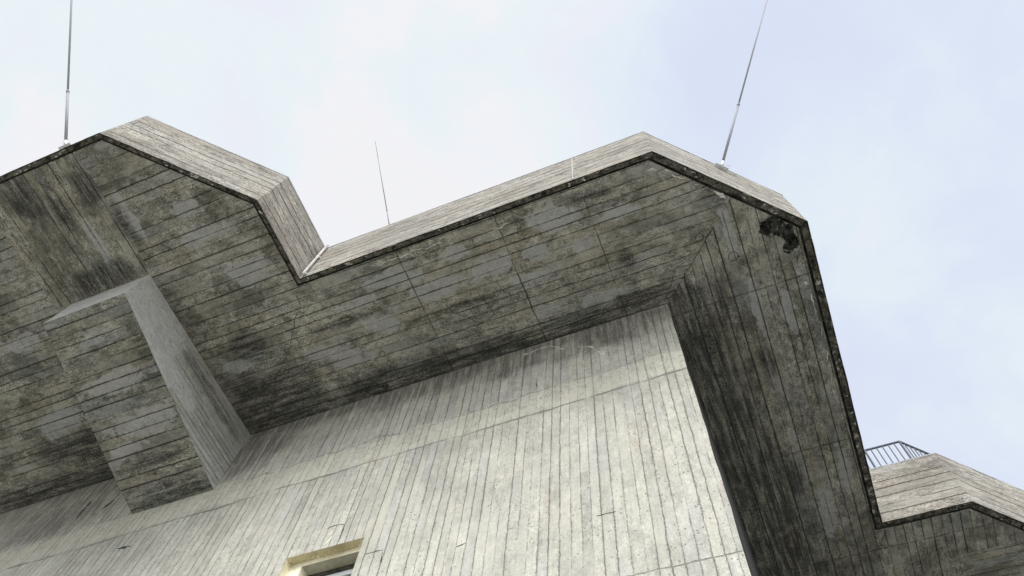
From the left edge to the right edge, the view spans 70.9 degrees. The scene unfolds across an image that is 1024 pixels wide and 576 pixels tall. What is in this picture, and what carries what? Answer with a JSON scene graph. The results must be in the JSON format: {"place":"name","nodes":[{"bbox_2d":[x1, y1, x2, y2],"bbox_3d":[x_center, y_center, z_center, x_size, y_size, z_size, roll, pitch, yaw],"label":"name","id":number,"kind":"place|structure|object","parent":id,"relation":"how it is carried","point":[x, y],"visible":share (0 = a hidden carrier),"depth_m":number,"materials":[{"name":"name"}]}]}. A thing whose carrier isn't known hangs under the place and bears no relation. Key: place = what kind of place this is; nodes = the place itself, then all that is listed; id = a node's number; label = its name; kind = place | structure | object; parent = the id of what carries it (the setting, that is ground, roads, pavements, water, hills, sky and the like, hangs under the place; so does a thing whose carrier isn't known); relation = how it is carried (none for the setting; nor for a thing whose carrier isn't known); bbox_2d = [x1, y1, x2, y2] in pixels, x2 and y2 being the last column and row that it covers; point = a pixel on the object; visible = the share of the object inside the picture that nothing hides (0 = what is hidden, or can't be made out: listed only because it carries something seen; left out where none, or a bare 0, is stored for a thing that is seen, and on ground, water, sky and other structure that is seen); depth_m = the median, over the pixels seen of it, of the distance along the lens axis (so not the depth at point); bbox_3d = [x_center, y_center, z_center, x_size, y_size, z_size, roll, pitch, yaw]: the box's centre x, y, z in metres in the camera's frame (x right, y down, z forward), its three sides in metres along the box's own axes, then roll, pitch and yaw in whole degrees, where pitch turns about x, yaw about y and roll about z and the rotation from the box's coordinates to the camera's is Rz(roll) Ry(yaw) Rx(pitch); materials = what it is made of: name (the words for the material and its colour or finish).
{"place":"outdoors","nodes":[
{"label":"outdoors","id":0,"kind":"place"},
{"bbox_2d":[0,0,1023,489],"label":"sky","id":1,"kind":"structure","parent":0,"point":[894,128],"materials":[{"name":"white"}]},
{"label":"ground","id":2,"kind":"structure","parent":0,"visible":0},
{"bbox_2d":[0,116,1023,575],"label":"concrete tower","id":3,"kind":"structure","parent":2,"relation":"on","point":[620,356],"depth_m":10.95,"materials":[{"name":"grey concrete"}]},
{"bbox_2d":[58,0,72,149],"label":"lightning rod","id":4,"kind":"object","parent":3,"relation":"attached to","point":[65,143],"visible":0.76,"depth_m":11.38,"materials":[{"name":"metal"}]},
{"bbox_2d":[279,538,363,575],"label":"window","id":5,"kind":"structure","parent":3,"relation":"in","point":[343,559],"depth_m":8.64,"materials":[{"name":"beige paint"}]},
{"bbox_2d":[375,142,389,223],"bbox_3d":[-3.918,-3.050,21.861,0.220,2.497,2.497,-19,-69,12],"label":"lightning rod","id":6,"kind":"object","parent":3,"relation":"attached to","point":[383,189],"visible":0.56,"depth_m":21.79,"materials":[{"name":"metal"}]},
{"bbox_2d":[714,0,767,171],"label":"lightning rod","id":7,"kind":"object","parent":3,"relation":"attached to","point":[721,166],"visible":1,"depth_m":11.46,"materials":[{"name":"metal"}]},
{"bbox_2d":[864,440,929,468],"bbox_3d":[8.556,4.272,14.122,5.250,0.773,1.580,28,-67,-8],"label":"railing","id":8,"kind":"object","parent":3,"relation":"on","point":[901,443],"visible":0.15,"depth_m":13.96,"materials":[{"name":"grey metal"}]}
]}

